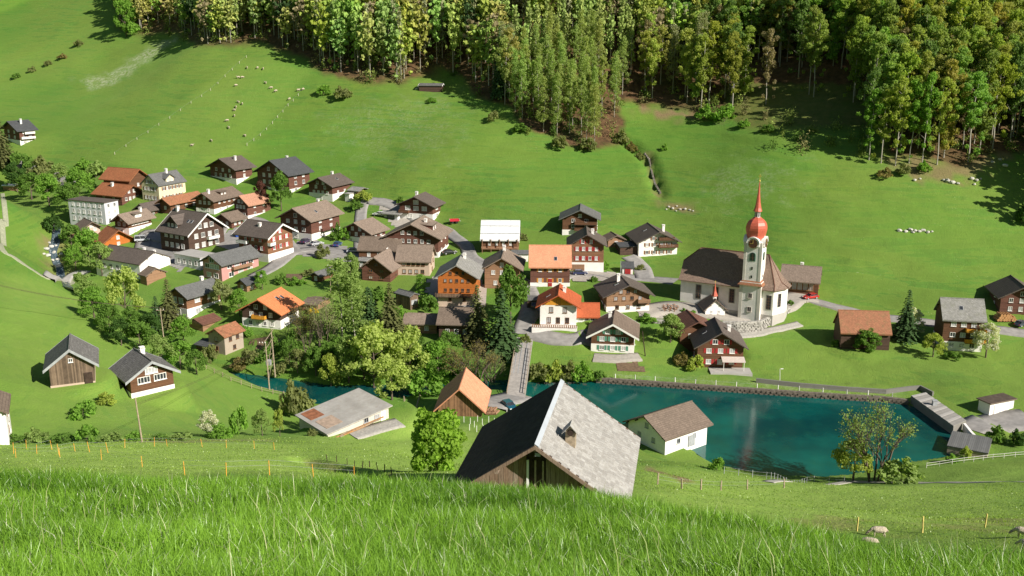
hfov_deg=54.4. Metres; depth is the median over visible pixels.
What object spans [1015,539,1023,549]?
sheep
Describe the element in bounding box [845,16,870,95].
forest tree
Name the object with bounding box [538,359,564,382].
bush
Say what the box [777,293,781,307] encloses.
window
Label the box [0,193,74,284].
meadow path
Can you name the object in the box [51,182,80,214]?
broadleaf tree
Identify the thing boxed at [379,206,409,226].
yard
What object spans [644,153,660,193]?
ditch wall
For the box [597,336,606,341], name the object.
window
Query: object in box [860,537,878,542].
sheep
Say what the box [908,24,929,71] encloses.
forest tree
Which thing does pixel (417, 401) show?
yard fence
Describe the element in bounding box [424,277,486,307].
yard
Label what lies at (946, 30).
forest tree
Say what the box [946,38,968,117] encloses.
forest tree
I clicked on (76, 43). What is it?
bush
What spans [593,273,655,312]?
chalet
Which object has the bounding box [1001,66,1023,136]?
forest tree
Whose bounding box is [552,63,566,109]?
forest tree
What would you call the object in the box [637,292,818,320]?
plaza
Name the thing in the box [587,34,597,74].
forest tree
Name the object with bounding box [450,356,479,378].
bush
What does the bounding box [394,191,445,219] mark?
chalet
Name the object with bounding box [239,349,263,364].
bush
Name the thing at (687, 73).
forest tree
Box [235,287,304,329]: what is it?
chalet
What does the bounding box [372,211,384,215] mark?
parked car
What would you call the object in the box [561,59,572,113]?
forest tree
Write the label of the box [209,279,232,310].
broadleaf tree
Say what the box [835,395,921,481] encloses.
alder tree
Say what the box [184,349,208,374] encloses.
broadleaf tree
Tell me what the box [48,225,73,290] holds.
brook water
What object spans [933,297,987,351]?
chalet
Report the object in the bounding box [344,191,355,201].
garage terrace
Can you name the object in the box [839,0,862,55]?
forest tree
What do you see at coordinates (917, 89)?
forest tree
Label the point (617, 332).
window
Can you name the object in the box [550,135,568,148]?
bush
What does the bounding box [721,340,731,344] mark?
window
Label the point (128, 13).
broadleaf tree
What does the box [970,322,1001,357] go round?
blossom tree
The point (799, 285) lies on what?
window
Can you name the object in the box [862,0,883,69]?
forest tree
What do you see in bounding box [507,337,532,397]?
bridge
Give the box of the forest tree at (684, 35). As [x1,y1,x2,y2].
[675,28,701,96]
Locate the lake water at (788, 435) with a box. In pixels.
[228,371,950,476]
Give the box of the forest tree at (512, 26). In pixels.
[505,23,515,85]
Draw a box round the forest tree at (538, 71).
[533,55,545,109]
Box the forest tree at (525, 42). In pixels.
[517,37,530,93]
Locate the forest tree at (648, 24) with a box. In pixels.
[636,19,654,80]
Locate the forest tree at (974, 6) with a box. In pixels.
[959,0,981,45]
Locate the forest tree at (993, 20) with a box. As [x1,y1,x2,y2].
[982,16,1006,57]
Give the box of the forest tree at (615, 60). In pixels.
[607,50,622,114]
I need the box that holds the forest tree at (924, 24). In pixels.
[908,15,933,46]
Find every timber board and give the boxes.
[351,416,383,429]
[353,420,378,430]
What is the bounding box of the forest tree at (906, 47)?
[888,42,916,140]
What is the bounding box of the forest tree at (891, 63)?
[875,52,904,145]
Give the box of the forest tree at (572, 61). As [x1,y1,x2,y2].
[564,57,577,108]
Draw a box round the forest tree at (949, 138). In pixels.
[931,58,969,157]
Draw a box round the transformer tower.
[259,328,275,389]
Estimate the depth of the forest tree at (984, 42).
325.96 m
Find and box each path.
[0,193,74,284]
[739,321,802,337]
[762,479,1023,484]
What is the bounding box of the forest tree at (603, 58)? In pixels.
[597,54,610,116]
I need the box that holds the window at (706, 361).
[703,359,713,363]
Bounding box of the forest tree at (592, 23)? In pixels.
[587,9,599,61]
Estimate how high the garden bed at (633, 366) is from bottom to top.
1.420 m
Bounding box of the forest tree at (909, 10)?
[894,0,922,39]
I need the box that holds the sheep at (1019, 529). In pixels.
[1009,526,1023,536]
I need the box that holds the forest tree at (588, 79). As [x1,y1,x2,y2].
[581,73,592,126]
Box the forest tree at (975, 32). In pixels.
[962,25,989,73]
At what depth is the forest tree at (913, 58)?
319.32 m
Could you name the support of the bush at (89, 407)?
on the ground at (840, 212)
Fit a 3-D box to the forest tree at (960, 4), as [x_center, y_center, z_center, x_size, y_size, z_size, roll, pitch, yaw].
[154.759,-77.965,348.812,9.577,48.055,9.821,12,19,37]
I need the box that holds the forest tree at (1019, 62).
[1000,41,1023,141]
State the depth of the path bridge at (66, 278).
293.58 m
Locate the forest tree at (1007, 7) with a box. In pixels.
[998,1,1014,21]
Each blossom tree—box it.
[898,307,925,332]
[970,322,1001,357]
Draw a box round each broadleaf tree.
[1,161,27,191]
[14,172,38,199]
[34,172,61,206]
[45,163,70,185]
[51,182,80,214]
[58,223,80,247]
[62,244,86,270]
[65,167,96,195]
[72,227,103,260]
[73,271,95,293]
[77,286,107,317]
[82,242,112,275]
[92,303,123,333]
[102,265,145,310]
[104,317,128,345]
[113,0,136,36]
[121,306,141,325]
[125,320,155,346]
[134,312,166,338]
[148,333,177,356]
[163,339,193,369]
[168,314,196,340]
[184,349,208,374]
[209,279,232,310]
[228,288,248,315]
[253,270,267,289]
[268,170,292,210]
[278,336,299,360]
[284,348,306,372]
[302,346,322,375]
[318,353,343,385]
[319,340,335,361]
[335,335,363,382]
[336,319,395,387]
[338,252,359,287]
[348,352,375,378]
[373,356,411,399]
[387,323,430,374]
[404,345,428,368]
[407,335,427,351]
[414,274,427,297]
[416,340,460,375]
[424,340,438,359]
[436,330,462,352]
[494,264,529,322]
[657,313,684,342]
[831,438,873,480]
[853,328,881,352]
[922,332,947,356]
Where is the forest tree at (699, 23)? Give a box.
[693,12,706,72]
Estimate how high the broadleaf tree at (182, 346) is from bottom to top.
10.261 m
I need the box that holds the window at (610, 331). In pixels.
[603,329,612,333]
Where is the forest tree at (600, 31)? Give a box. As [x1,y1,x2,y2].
[593,18,606,77]
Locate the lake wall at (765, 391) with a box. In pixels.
[596,377,909,404]
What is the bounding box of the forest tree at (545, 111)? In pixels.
[534,76,549,131]
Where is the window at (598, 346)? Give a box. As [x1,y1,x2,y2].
[597,345,606,349]
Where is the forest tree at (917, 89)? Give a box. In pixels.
[898,79,926,163]
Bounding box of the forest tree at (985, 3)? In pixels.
[973,0,994,12]
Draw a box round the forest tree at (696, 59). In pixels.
[692,34,715,95]
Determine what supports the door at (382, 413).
in the mono shed at (352, 409)
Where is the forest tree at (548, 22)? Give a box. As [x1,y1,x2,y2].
[543,9,555,61]
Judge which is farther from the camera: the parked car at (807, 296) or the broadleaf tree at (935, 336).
the parked car at (807, 296)
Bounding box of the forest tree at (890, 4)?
[872,0,905,44]
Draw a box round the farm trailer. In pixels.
[449,218,459,223]
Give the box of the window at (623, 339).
[618,337,628,341]
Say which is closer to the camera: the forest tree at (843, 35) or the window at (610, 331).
the window at (610, 331)
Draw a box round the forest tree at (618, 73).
[610,55,621,105]
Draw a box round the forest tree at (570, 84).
[563,71,576,132]
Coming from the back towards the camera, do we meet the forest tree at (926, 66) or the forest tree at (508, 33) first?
the forest tree at (508, 33)
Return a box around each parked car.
[134,235,149,241]
[300,238,310,243]
[309,240,323,245]
[332,241,341,246]
[346,247,358,252]
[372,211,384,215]
[442,249,456,254]
[500,399,515,410]
[531,302,537,307]
[572,269,587,274]
[802,292,818,299]
[1014,319,1023,326]
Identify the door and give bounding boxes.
[84,372,92,383]
[380,410,385,420]
[570,264,583,270]
[625,269,630,273]
[688,434,694,446]
[993,403,1009,413]
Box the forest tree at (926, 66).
[913,49,939,147]
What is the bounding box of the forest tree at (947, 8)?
[933,4,955,51]
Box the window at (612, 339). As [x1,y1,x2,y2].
[608,337,617,341]
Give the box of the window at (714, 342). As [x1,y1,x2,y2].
[710,339,720,344]
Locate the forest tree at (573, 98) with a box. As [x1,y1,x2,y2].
[565,68,579,124]
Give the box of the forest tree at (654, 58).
[645,38,664,98]
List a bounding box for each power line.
[1,285,163,307]
[139,343,269,403]
[163,308,268,342]
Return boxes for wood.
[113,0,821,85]
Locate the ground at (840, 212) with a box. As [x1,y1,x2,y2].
[0,0,1023,559]
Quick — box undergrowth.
[114,1,1023,161]
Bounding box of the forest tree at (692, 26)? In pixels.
[686,11,709,73]
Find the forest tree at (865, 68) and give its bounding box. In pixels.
[861,31,881,72]
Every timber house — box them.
[108,346,180,397]
[433,253,483,306]
[480,220,520,252]
[529,245,571,286]
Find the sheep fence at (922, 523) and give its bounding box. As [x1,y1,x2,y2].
[856,514,987,532]
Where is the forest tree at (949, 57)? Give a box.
[940,55,958,122]
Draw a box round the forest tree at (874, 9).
[860,0,885,80]
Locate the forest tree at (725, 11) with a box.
[715,0,742,79]
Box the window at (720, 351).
[715,348,725,353]
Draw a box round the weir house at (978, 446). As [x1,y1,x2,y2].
[947,431,991,456]
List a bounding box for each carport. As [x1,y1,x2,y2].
[526,295,537,307]
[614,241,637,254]
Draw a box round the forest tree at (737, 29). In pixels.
[720,22,745,101]
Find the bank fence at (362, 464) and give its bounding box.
[326,454,391,474]
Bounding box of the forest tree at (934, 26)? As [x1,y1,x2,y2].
[921,15,943,46]
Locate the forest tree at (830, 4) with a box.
[819,0,839,52]
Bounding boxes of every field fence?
[12,438,274,453]
[15,448,352,477]
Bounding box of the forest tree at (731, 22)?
[718,19,741,89]
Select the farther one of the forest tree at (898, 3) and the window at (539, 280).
the forest tree at (898, 3)
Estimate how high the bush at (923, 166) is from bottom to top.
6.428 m
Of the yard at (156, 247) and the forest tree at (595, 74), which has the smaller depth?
the yard at (156, 247)
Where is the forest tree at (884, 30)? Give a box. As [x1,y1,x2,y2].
[870,26,898,116]
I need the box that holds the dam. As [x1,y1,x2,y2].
[910,392,965,433]
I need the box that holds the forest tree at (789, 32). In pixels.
[780,0,798,60]
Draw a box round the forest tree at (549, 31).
[544,29,555,84]
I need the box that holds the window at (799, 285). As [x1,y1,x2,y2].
[797,283,802,290]
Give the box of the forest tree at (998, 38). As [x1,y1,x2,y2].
[987,33,1008,122]
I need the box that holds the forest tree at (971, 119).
[954,71,996,161]
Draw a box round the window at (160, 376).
[154,372,166,381]
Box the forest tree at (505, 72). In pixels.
[492,35,514,103]
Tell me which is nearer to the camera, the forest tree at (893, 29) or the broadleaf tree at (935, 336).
the broadleaf tree at (935, 336)
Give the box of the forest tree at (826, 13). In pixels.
[806,0,832,56]
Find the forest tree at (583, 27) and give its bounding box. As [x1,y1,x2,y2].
[576,9,586,58]
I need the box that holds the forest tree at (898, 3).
[885,0,901,23]
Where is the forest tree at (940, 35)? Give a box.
[929,29,951,122]
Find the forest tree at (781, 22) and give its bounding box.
[768,0,795,66]
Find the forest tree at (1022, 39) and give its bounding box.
[1008,38,1023,135]
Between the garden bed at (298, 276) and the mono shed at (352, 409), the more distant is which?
the garden bed at (298, 276)
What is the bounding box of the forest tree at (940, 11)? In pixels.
[924,5,951,45]
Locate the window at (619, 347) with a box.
[618,346,627,350]
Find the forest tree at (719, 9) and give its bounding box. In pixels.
[708,4,726,68]
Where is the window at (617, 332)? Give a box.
[613,329,622,334]
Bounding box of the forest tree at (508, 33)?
[498,27,521,94]
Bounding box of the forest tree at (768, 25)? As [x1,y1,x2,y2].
[757,0,781,45]
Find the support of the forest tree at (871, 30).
on the ground at (840, 212)
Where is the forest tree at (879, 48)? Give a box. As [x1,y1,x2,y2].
[867,32,889,95]
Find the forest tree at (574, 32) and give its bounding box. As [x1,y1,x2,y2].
[569,25,581,62]
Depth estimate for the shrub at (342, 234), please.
315.95 m
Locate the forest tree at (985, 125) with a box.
[967,49,1001,147]
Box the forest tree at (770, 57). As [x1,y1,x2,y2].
[758,28,779,103]
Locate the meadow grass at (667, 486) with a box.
[0,433,1023,553]
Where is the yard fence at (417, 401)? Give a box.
[403,393,429,407]
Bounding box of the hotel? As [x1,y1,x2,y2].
[154,206,228,251]
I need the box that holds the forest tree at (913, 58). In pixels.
[883,51,923,146]
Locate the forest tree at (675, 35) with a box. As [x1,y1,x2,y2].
[665,25,679,91]
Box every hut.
[1,184,17,190]
[309,266,333,281]
[418,83,444,91]
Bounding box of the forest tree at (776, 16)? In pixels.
[765,0,793,61]
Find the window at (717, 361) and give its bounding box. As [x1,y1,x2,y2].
[715,359,724,364]
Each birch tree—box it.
[320,257,359,337]
[341,271,369,335]
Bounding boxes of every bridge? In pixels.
[43,270,90,282]
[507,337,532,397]
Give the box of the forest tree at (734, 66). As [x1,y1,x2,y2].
[720,30,750,104]
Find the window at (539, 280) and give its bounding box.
[537,278,543,282]
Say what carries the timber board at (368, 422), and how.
on the timber board
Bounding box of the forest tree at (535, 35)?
[530,23,540,68]
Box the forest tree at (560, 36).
[554,32,567,87]
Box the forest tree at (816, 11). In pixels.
[798,5,827,94]
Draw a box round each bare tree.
[287,302,315,352]
[301,297,339,345]
[440,337,500,379]
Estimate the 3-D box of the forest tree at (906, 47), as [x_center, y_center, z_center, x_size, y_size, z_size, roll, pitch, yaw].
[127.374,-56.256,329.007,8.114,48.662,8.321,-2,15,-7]
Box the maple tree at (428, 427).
[410,407,467,471]
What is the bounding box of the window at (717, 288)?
[712,286,718,300]
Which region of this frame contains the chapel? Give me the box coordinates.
[697,281,726,314]
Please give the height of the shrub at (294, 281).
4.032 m
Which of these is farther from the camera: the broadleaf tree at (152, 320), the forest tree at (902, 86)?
the forest tree at (902, 86)
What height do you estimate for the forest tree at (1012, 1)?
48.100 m
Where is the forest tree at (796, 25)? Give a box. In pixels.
[790,0,819,47]
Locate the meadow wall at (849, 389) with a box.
[756,378,933,395]
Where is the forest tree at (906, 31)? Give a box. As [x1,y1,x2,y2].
[895,27,914,45]
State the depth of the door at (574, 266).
284.39 m
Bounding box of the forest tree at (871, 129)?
[856,88,884,159]
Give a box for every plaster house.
[0,390,11,444]
[139,168,186,200]
[395,244,436,275]
[532,283,581,332]
[625,222,681,256]
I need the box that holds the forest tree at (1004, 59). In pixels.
[987,52,1023,147]
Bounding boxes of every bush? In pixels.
[9,433,25,443]
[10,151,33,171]
[12,73,20,78]
[23,155,53,175]
[24,426,49,442]
[27,66,36,71]
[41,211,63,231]
[43,60,51,65]
[44,432,73,444]
[57,53,67,58]
[67,399,96,420]
[73,40,84,45]
[73,157,91,169]
[73,424,99,441]
[83,160,105,175]
[95,391,116,405]
[98,431,122,442]
[121,20,140,34]
[124,430,143,440]
[148,432,170,441]
[167,431,192,440]
[196,409,218,431]
[201,344,218,363]
[206,422,233,438]
[228,405,248,434]
[229,356,246,371]
[239,323,253,336]
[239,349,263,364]
[251,408,271,435]
[254,348,272,361]
[262,333,280,353]
[270,361,287,376]
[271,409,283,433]
[277,378,316,414]
[281,329,303,348]
[306,342,324,358]
[307,428,317,435]
[316,85,331,94]
[324,332,340,346]
[333,85,352,98]
[403,363,448,396]
[427,97,436,102]
[439,354,462,374]
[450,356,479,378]
[487,110,498,120]
[511,123,527,131]
[528,361,549,381]
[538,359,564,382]
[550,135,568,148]
[556,359,579,381]
[570,360,593,382]
[577,137,597,149]
[590,370,606,380]
[612,129,629,143]
[626,141,637,151]
[635,150,645,159]
[660,143,667,149]
[672,351,688,365]
[686,354,703,370]
[694,103,713,119]
[707,457,725,470]
[711,103,736,120]
[737,119,750,127]
[759,124,775,131]
[875,456,925,484]
[877,167,892,177]
[895,163,911,174]
[916,160,932,171]
[945,453,960,462]
[959,446,971,458]
[984,424,1006,443]
[1009,428,1023,445]
[1015,202,1023,223]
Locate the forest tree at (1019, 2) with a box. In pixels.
[1014,0,1023,11]
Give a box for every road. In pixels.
[17,161,75,185]
[247,247,358,276]
[447,226,483,261]
[477,262,539,333]
[520,271,678,287]
[528,329,591,345]
[809,299,1023,337]
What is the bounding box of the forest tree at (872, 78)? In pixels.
[857,66,884,151]
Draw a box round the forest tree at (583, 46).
[577,35,590,92]
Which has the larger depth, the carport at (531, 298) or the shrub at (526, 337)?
the carport at (531, 298)
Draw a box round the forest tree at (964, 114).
[954,77,976,148]
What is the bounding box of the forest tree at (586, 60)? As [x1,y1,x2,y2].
[578,56,591,109]
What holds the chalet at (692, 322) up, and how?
on the ground at (840, 212)
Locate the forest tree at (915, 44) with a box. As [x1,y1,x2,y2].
[902,40,928,130]
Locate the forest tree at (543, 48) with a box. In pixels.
[535,37,548,84]
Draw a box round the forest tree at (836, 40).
[823,0,848,65]
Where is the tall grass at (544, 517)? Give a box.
[0,459,1023,575]
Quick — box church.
[678,176,791,325]
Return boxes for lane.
[134,227,227,247]
[243,216,299,249]
[353,197,412,253]
[622,254,653,277]
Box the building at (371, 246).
[357,236,402,257]
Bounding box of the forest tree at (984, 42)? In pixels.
[968,37,993,87]
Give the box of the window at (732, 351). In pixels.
[727,349,737,353]
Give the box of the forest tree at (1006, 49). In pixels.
[983,44,1011,143]
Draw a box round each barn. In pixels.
[43,333,98,387]
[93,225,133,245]
[98,167,146,188]
[433,367,490,416]
[451,379,640,498]
[833,309,891,349]
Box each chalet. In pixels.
[0,119,38,145]
[91,182,141,205]
[96,244,170,278]
[109,207,156,234]
[131,199,160,213]
[154,191,199,213]
[166,276,220,318]
[191,186,243,213]
[197,245,262,281]
[205,155,256,184]
[215,210,247,228]
[231,193,270,218]
[232,219,298,261]
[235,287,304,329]
[252,156,313,191]
[274,199,344,240]
[304,171,354,201]
[337,217,390,241]
[358,248,401,281]
[381,215,452,257]
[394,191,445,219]
[436,306,479,341]
[482,245,525,287]
[559,203,600,234]
[566,226,607,271]
[586,310,639,352]
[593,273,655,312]
[670,309,707,350]
[689,316,752,375]
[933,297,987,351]
[984,275,1023,314]
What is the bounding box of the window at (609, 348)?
[607,345,616,350]
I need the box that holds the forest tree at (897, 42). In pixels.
[879,37,906,118]
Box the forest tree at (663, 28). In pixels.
[651,24,672,84]
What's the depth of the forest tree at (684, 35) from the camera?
375.00 m
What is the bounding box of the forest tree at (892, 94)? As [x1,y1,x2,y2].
[878,53,903,134]
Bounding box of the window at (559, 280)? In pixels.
[557,278,562,282]
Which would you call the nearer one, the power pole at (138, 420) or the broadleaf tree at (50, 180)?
the power pole at (138, 420)
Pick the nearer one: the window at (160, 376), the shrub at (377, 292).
the window at (160, 376)
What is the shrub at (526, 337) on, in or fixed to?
on the ground at (840, 212)
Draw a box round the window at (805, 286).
[802,283,807,290]
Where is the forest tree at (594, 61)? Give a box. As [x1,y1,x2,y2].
[590,55,599,100]
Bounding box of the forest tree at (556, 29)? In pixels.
[551,23,559,70]
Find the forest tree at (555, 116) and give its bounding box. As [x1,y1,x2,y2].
[549,72,562,124]
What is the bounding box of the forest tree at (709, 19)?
[694,9,711,39]
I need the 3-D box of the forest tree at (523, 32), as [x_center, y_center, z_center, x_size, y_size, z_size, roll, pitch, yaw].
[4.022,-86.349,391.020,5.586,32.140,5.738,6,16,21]
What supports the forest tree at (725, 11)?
on the ground at (840, 212)
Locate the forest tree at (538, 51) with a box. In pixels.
[533,43,546,91]
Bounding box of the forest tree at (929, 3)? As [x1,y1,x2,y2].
[918,0,941,20]
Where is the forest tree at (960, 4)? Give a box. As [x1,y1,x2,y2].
[943,0,971,30]
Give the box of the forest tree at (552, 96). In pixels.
[548,74,564,128]
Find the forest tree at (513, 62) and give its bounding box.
[507,48,522,110]
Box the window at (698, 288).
[695,284,701,298]
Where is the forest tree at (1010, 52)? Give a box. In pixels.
[991,41,1017,132]
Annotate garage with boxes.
[378,210,403,220]
[511,250,528,261]
[621,261,633,273]
[976,393,1017,414]
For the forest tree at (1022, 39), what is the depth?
326.54 m
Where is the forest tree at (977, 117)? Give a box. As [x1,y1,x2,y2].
[962,65,992,143]
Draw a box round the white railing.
[926,452,1018,467]
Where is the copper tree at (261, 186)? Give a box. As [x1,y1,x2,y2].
[253,180,270,204]
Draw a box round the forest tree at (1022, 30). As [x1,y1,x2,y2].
[1007,26,1023,102]
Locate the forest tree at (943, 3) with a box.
[933,0,951,33]
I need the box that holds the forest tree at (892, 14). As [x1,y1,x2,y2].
[877,2,901,31]
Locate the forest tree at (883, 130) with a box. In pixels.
[871,87,897,162]
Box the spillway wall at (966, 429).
[962,423,974,434]
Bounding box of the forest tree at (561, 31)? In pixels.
[554,30,565,66]
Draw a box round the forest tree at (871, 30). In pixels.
[856,25,875,100]
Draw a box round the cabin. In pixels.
[347,186,368,193]
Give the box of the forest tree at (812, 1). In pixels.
[795,0,825,66]
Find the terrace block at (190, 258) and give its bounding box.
[173,249,212,269]
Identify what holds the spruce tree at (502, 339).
on the ground at (840, 212)
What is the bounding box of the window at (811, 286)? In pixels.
[808,284,813,291]
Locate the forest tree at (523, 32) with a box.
[516,27,528,69]
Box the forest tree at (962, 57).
[940,45,973,135]
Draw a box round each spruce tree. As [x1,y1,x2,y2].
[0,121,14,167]
[149,296,167,331]
[157,279,179,330]
[352,287,380,334]
[378,283,405,332]
[461,285,490,351]
[482,289,521,365]
[489,26,508,100]
[891,290,920,345]
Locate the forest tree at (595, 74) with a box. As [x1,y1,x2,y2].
[589,65,602,117]
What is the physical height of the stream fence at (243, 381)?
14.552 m
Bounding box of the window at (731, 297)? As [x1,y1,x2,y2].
[728,288,734,303]
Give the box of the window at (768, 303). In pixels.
[765,295,771,309]
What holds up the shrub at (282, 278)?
on the ground at (840, 212)
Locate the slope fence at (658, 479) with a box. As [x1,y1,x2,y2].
[657,473,784,490]
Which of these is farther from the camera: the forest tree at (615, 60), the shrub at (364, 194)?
the forest tree at (615, 60)
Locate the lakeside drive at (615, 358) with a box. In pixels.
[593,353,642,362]
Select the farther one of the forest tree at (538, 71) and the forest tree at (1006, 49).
the forest tree at (538, 71)
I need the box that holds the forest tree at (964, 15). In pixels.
[947,0,972,33]
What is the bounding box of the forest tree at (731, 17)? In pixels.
[722,3,742,28]
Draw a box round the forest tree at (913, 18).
[897,0,921,30]
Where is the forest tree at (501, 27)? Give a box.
[494,21,510,80]
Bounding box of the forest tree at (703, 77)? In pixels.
[690,32,714,107]
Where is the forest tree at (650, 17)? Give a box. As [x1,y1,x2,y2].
[635,12,659,76]
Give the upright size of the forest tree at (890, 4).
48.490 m
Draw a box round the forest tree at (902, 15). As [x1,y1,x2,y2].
[894,5,908,35]
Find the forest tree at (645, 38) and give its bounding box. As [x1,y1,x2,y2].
[637,30,660,87]
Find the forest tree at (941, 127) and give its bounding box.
[927,77,959,164]
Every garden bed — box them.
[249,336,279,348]
[285,274,305,284]
[616,361,644,371]
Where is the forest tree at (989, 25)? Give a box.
[970,14,999,59]
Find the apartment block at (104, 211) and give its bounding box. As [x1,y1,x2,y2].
[67,196,118,224]
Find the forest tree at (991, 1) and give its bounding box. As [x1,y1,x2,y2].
[978,0,1008,18]
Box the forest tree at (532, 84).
[526,60,540,113]
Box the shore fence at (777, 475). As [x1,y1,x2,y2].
[724,467,844,482]
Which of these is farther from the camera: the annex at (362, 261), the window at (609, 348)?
the annex at (362, 261)
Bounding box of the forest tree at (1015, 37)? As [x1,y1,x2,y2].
[993,33,1021,114]
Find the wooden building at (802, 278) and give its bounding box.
[781,262,821,293]
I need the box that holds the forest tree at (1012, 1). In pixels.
[995,0,1020,12]
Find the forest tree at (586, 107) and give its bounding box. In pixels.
[576,88,593,139]
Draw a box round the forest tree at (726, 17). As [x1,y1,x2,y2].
[716,11,739,74]
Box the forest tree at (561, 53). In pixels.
[557,44,568,102]
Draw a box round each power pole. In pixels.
[135,397,142,441]
[156,308,163,336]
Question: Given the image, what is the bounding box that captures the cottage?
[75,217,104,233]
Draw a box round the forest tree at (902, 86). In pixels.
[888,75,912,165]
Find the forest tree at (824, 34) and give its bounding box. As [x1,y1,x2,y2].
[804,13,832,96]
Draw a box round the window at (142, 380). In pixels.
[137,375,150,384]
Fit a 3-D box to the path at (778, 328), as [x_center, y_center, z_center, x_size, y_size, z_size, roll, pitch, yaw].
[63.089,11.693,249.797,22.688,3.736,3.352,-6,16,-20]
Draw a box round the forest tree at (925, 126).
[914,72,942,162]
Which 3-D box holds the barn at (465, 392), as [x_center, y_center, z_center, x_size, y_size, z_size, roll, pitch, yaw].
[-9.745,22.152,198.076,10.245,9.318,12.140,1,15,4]
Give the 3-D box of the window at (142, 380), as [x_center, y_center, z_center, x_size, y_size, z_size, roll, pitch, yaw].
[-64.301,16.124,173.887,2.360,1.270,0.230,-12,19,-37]
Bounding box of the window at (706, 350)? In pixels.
[704,348,713,353]
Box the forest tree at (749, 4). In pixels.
[740,0,767,64]
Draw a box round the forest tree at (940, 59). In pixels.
[923,54,947,135]
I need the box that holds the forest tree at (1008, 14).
[1003,12,1021,81]
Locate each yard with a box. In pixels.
[133,239,184,271]
[216,227,238,249]
[296,241,350,261]
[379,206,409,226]
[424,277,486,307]
[488,392,530,411]
[570,271,630,280]
[639,313,676,318]
[964,409,1023,433]
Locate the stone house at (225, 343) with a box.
[205,321,245,354]
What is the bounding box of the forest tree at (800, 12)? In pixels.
[787,0,816,77]
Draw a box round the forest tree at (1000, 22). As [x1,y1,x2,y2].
[991,19,1008,47]
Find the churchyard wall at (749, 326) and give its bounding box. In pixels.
[651,307,790,331]
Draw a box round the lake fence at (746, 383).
[615,374,892,396]
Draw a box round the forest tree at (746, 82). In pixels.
[737,25,759,99]
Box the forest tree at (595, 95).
[588,83,602,140]
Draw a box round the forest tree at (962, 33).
[938,26,972,116]
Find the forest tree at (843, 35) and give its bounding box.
[830,0,859,68]
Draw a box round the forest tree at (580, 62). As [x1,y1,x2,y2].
[577,51,591,97]
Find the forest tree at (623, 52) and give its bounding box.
[619,35,630,94]
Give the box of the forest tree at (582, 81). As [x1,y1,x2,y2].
[576,75,587,134]
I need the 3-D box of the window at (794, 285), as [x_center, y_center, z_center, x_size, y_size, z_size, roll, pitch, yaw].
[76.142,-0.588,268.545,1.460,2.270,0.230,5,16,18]
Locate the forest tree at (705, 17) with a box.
[700,10,711,57]
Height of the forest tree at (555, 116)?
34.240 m
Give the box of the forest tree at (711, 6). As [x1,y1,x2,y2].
[704,0,721,64]
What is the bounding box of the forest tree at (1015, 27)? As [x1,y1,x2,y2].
[1003,21,1023,54]
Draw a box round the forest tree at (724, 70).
[712,24,732,97]
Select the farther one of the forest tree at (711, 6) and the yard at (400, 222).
the forest tree at (711, 6)
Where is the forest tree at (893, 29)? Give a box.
[875,7,899,34]
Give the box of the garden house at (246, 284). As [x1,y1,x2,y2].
[234,275,258,291]
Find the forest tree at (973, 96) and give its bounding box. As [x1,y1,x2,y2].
[961,69,977,131]
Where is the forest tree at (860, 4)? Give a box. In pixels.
[848,0,880,33]
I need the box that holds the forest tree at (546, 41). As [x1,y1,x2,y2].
[542,34,552,93]
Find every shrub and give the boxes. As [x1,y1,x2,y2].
[275,272,291,283]
[288,276,306,285]
[301,268,314,275]
[314,243,330,257]
[329,222,340,239]
[337,227,349,239]
[348,199,363,209]
[353,190,371,200]
[359,285,389,301]
[393,304,406,324]
[396,196,402,202]
[419,294,438,311]
[470,348,506,384]
[519,333,531,342]
[520,233,528,240]
[590,276,598,281]
[604,261,609,268]
[634,264,645,269]
[638,312,657,322]
[830,339,838,346]
[943,351,962,360]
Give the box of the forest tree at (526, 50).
[520,44,531,94]
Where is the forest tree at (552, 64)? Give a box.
[545,48,557,107]
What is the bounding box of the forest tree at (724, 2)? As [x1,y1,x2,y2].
[715,0,737,63]
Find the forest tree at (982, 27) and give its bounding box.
[969,25,990,64]
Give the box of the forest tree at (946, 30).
[936,27,955,56]
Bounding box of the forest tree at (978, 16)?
[961,10,992,47]
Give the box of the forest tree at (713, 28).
[696,20,724,104]
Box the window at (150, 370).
[145,366,158,374]
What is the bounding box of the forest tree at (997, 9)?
[982,2,1009,30]
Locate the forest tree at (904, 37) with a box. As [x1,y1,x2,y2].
[895,33,909,110]
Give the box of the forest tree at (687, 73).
[678,41,699,102]
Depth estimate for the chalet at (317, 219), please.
318.41 m
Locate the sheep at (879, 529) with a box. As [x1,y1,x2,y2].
[865,526,887,536]
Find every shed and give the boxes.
[137,266,167,284]
[189,313,221,331]
[193,338,214,353]
[295,388,392,436]
[302,296,330,310]
[394,288,419,309]
[402,312,438,333]
[603,231,626,246]
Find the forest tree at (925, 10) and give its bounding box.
[909,5,932,40]
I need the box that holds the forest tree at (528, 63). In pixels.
[523,58,534,107]
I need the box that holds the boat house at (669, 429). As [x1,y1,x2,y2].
[622,400,713,454]
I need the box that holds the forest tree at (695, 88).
[689,43,705,101]
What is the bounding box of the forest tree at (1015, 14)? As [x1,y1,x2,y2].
[1002,8,1023,41]
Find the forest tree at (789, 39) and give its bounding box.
[781,1,797,50]
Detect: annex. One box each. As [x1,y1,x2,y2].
[358,257,371,268]
[576,302,599,321]
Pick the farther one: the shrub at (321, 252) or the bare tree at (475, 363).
the shrub at (321, 252)
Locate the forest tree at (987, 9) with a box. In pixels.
[969,5,1002,35]
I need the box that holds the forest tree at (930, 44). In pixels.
[910,39,942,132]
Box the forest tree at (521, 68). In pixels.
[512,51,529,118]
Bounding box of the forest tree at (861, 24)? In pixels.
[843,14,872,102]
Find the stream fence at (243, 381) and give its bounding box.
[206,365,283,393]
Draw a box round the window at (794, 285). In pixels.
[791,282,796,289]

